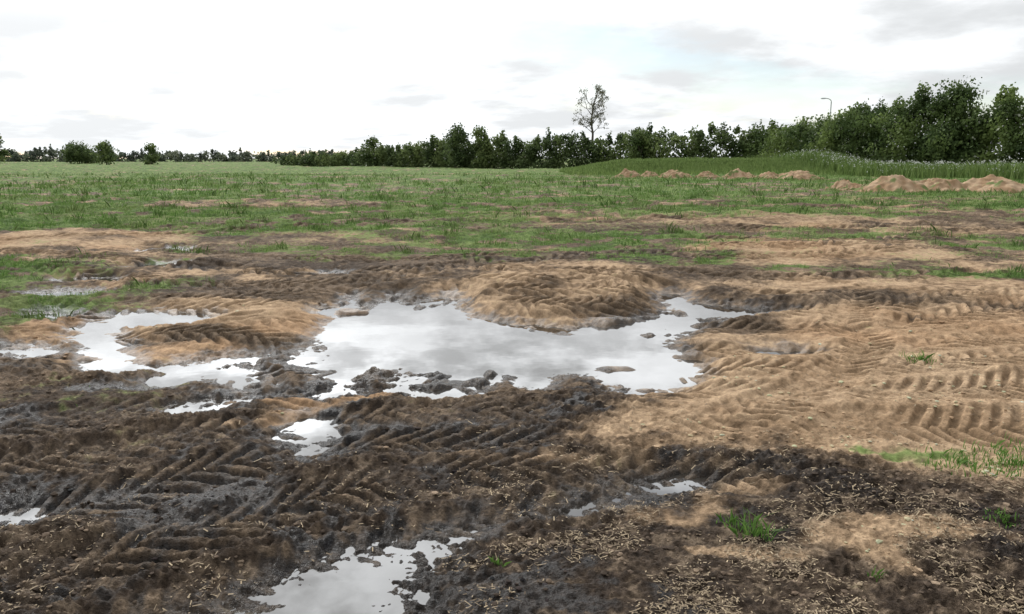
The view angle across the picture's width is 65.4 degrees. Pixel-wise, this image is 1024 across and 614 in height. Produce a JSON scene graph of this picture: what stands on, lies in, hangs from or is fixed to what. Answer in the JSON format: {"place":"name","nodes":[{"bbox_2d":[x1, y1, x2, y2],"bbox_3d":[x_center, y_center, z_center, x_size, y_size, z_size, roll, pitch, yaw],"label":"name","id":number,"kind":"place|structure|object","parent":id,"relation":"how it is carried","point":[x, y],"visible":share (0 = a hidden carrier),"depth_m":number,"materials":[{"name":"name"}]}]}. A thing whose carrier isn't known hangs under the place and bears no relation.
{"place":"outdoors","nodes":[
{"label":"outdoors","id":0,"kind":"place"},
{"bbox_2d":[0,159,1023,613],"bbox_3d":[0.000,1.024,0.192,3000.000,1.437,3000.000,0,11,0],"label":"ground","id":1,"kind":"structure","parent":0,"point":[228,445],"depth_m":4.93,"materials":[{"name":"soil"}]},
{"bbox_2d":[0,136,11,162],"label":"hawthorn tree","id":2,"kind":"object","parent":1,"relation":"on","point":[3,152],"visible":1,"depth_m":196.99,"materials":[{"name":"green plant"}]},
{"bbox_2d":[59,140,99,163],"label":"hawthorn tree","id":3,"kind":"object","parent":1,"relation":"on","point":[74,153],"visible":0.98,"depth_m":204.25,"materials":[{"name":"green plant"}]},
{"bbox_2d":[89,140,120,164],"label":"hawthorn tree","id":4,"kind":"object","parent":1,"relation":"on","point":[104,148],"visible":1,"depth_m":175.86,"materials":[{"name":"green plant"}]},
{"bbox_2d":[140,142,161,164],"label":"hawthorn tree","id":5,"kind":"object","parent":1,"relation":"on","point":[151,155],"visible":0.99,"depth_m":176.05,"materials":[{"name":"green plant"}]},
{"bbox_2d":[0,144,519,161],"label":"distant trees","id":6,"kind":"object","parent":1,"relation":"on","point":[175,155],"visible":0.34,"depth_m":299.63,"materials":[{"name":"green plant"}]},
{"bbox_2d":[360,135,386,164],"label":"hawthorn tree","id":7,"kind":"object","parent":1,"relation":"on","point":[372,141],"visible":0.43,"depth_m":137.74,"materials":[{"name":"green plant"}]},
{"bbox_2d":[0,249,812,613],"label":"puddle water","id":8,"kind":"structure","parent":1,"relation":"on","point":[446,339],"depth_m":6.34,"materials":[{"name":"grey liquid"}]},
{"bbox_2d":[441,122,469,166],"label":"hawthorn tree","id":9,"kind":"object","parent":1,"relation":"on","point":[455,138],"visible":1,"depth_m":118.91,"materials":[{"name":"green plant"}]},
{"bbox_2d":[469,125,492,167],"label":"hawthorn tree","id":10,"kind":"object","parent":1,"relation":"on","point":[478,133],"visible":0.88,"depth_m":118.03,"materials":[{"name":"green plant"}]},
{"bbox_2d":[488,555,511,566],"bbox_3d":[-0.053,0.994,3.090,0.100,0.065,0.057,10,15,43],"label":"grass tuft","id":11,"kind":"object","parent":1,"relation":"on","point":[499,563],"visible":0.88,"depth_m":3.08,"materials":[{"name":"green plant"}]},
{"bbox_2d":[0,169,1023,406],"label":"field grass","id":12,"kind":"structure","parent":1,"relation":"on","point":[236,186],"depth_m":27.02,"materials":[{"name":"green plant"}]},
{"bbox_2d":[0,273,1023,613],"bbox_3d":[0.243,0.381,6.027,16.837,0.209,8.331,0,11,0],"label":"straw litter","id":13,"kind":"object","parent":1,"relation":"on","point":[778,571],"visible":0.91,"depth_m":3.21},
{"bbox_2d":[0,285,1023,612],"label":"soil clods","id":14,"kind":"object","parent":1,"relation":"on","point":[604,573],"visible":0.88,"depth_m":3.52,"materials":[{"name":"brown soil"}]},
{"bbox_2d":[270,121,812,168],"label":"hedgerow","id":15,"kind":"object","parent":1,"relation":"on","point":[527,156],"visible":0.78,"depth_m":112.89,"materials":[{"name":"green plant"}]},
{"bbox_2d":[571,84,608,162],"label":"ash tree","id":16,"kind":"object","parent":1,"relation":"on","point":[593,115],"visible":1,"depth_m":112.71,"materials":[{"name":"green plant"}]},
{"bbox_2d":[612,168,640,177],"bbox_3d":[9.200,-10.527,63.141,2.730,0.904,2.457,0,11,0],"label":"soil mound","id":17,"kind":"object","parent":1,"relation":"on","point":[625,173],"visible":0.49,"depth_m":62.61,"materials":[{"name":"brown soil"}]},
{"bbox_2d":[621,128,655,159],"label":"hawthorn tree","id":18,"kind":"object","parent":1,"relation":"on","point":[642,137],"visible":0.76,"depth_m":105.23,"materials":[{"name":"green plant"}]},
{"bbox_2d":[641,171,657,176],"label":"soil mound","id":19,"kind":"object","parent":1,"relation":"on","point":[647,173],"visible":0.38,"depth_m":63.78,"materials":[{"name":"brown soil"}]},
{"bbox_2d":[658,170,692,177],"bbox_3d":[12.700,-10.299,62.166,3.120,0.815,2.808,0,11,0],"label":"soil mound","id":20,"kind":"object","parent":1,"relation":"on","point":[673,173],"visible":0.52,"depth_m":61.50,"materials":[{"name":"brown soil"}]},
{"bbox_2d":[695,171,718,177],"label":"soil mound","id":21,"kind":"object","parent":1,"relation":"on","point":[705,174],"visible":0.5,"depth_m":61.69,"materials":[{"name":"brown soil"}]},
{"bbox_2d":[560,157,871,176],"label":"bank grass","id":22,"kind":"structure","parent":1,"relation":"on","point":[695,165],"depth_m":74.96,"materials":[{"name":"green plant"}]},
{"bbox_2d":[714,508,746,526],"bbox_3d":[0.926,0.903,3.388,0.128,0.074,0.136,0,11,0],"label":"grass tuft","id":23,"kind":"object","parent":1,"relation":"on","point":[732,519],"visible":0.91,"depth_m":3.39,"materials":[{"name":"green plant"}]},
{"bbox_2d":[719,168,754,178],"bbox_3d":[17.600,-10.356,62.156,3.510,0.932,3.159,0,11,0],"label":"soil mound","id":24,"kind":"object","parent":1,"relation":"on","point":[737,172],"visible":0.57,"depth_m":61.47,"materials":[{"name":"brown soil"}]},
{"bbox_2d":[727,506,787,541],"bbox_3d":[1.019,0.901,3.302,0.260,0.116,0.250,4,11,19],"label":"grass tuft","id":25,"kind":"object","parent":1,"relation":"on","point":[754,532],"visible":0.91,"depth_m":3.29,"materials":[{"name":"green plant"}]},
{"bbox_2d":[753,171,778,178],"bbox_3d":[19.700,-10.067,61.192,2.860,0.717,2.574,0,11,0],"label":"soil mound","id":26,"kind":"object","parent":1,"relation":"on","point":[770,175],"visible":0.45,"depth_m":60.66,"materials":[{"name":"brown soil"}]},
{"bbox_2d":[775,170,823,179],"bbox_3d":[21.600,-9.928,60.201,4.160,0.809,3.744,0,11,0],"label":"soil mound","id":27,"kind":"object","parent":1,"relation":"on","point":[801,174],"visible":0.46,"depth_m":59.35,"materials":[{"name":"brown soil"}]},
{"bbox_2d":[825,179,862,190],"bbox_3d":[16.400,-5.912,39.079,2.340,0.685,2.106,0,11,0],"label":"soil mound","id":28,"kind":"object","parent":1,"relation":"on","point":[841,185],"visible":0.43,"depth_m":38.74,"materials":[{"name":"brown soil"}]},
{"bbox_2d":[828,101,876,157],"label":"hawthorn tree","id":29,"kind":"object","parent":1,"relation":"on","point":[847,129],"visible":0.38,"depth_m":79.24,"materials":[{"name":"green plant"}]},
{"bbox_2d":[867,566,884,581],"bbox_3d":[1.354,0.992,2.955,0.066,0.055,0.064,-7,13,-34],"label":"grass tuft","id":30,"kind":"object","parent":1,"relation":"on","point":[879,571],"visible":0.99,"depth_m":2.96,"materials":[{"name":"green plant"}]},
{"bbox_2d":[732,82,1023,165],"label":"hedgerow","id":31,"kind":"object","parent":1,"relation":"on","point":[895,127],"visible":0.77,"depth_m":71.25,"materials":[{"name":"green plant"}]},
{"bbox_2d":[853,174,930,192],"bbox_3d":[17.900,-5.772,37.580,4.160,0.961,3.744,0,11,0],"label":"soil mound","id":32,"kind":"object","parent":1,"relation":"on","point":[894,183],"visible":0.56,"depth_m":36.76,"materials":[{"name":"brown soil"}]},
{"bbox_2d":[764,148,1023,179],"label":"cow parsley","id":33,"kind":"object","parent":1,"relation":"on","point":[944,170],"depth_m":64.30,"materials":[{"name":"green plant"}]},
{"bbox_2d":[899,348,936,363],"bbox_3d":[3.092,0.375,6.096,0.294,0.105,0.322,0,11,0],"label":"grass tuft","id":34,"kind":"object","parent":1,"relation":"on","point":[920,357],"visible":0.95,"depth_m":6.05,"materials":[{"name":"green plant"}]},
{"bbox_2d":[919,178,971,191],"bbox_3d":[20.400,-5.775,38.088,3.640,0.781,3.276,0,11,0],"label":"soil mound","id":35,"kind":"object","parent":1,"relation":"on","point":[942,184],"visible":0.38,"depth_m":37.44,"materials":[{"name":"brown soil"}]},
{"bbox_2d":[907,75,997,163],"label":"hawthorn tree","id":36,"kind":"object","parent":1,"relation":"on","point":[959,92],"visible":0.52,"depth_m":68.27,"materials":[{"name":"green plant"}]},
{"bbox_2d":[916,446,1012,477],"bbox_3d":[2.305,0.790,4.050,0.443,0.090,0.409,0,11,0],"label":"grass tuft","id":37,"kind":"object","parent":1,"relation":"on","point":[963,461],"visible":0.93,"depth_m":4.05,"materials":[{"name":"green plant"}]},
{"bbox_2d":[954,439,1023,479],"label":"grass tuft","id":38,"kind":"object","parent":1,"relation":"on","point":[1008,461],"visible":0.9,"depth_m":4.06,"materials":[{"name":"green plant"}]},
{"bbox_2d":[963,174,1023,192],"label":"soil mound","id":39,"kind":"object","parent":1,"relation":"on","point":[986,183],"visible":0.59,"depth_m":36.91,"materials":[{"name":"brown soil"}]},
{"bbox_2d":[982,507,1020,528],"bbox_3d":[2.106,0.906,3.423,0.132,0.080,0.148,-10,15,-43],"label":"grass tuft","id":40,"kind":"object","parent":1,"relation":"on","point":[1003,519],"visible":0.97,"depth_m":3.42,"materials":[{"name":"green plant"}]},
{"bbox_2d":[991,434,1023,461],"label":"grass tuft","id":41,"kind":"object","parent":1,"relation":"on","point":[1001,441],"visible":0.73,"depth_m":4.27,"materials":[{"name":"green plant"}]},
{"bbox_2d":[0,0,1023,158],"label":"sky","id":42,"kind":"structure","parent":0,"point":[185,76],"materials":[{"name":"white"}]}
]}

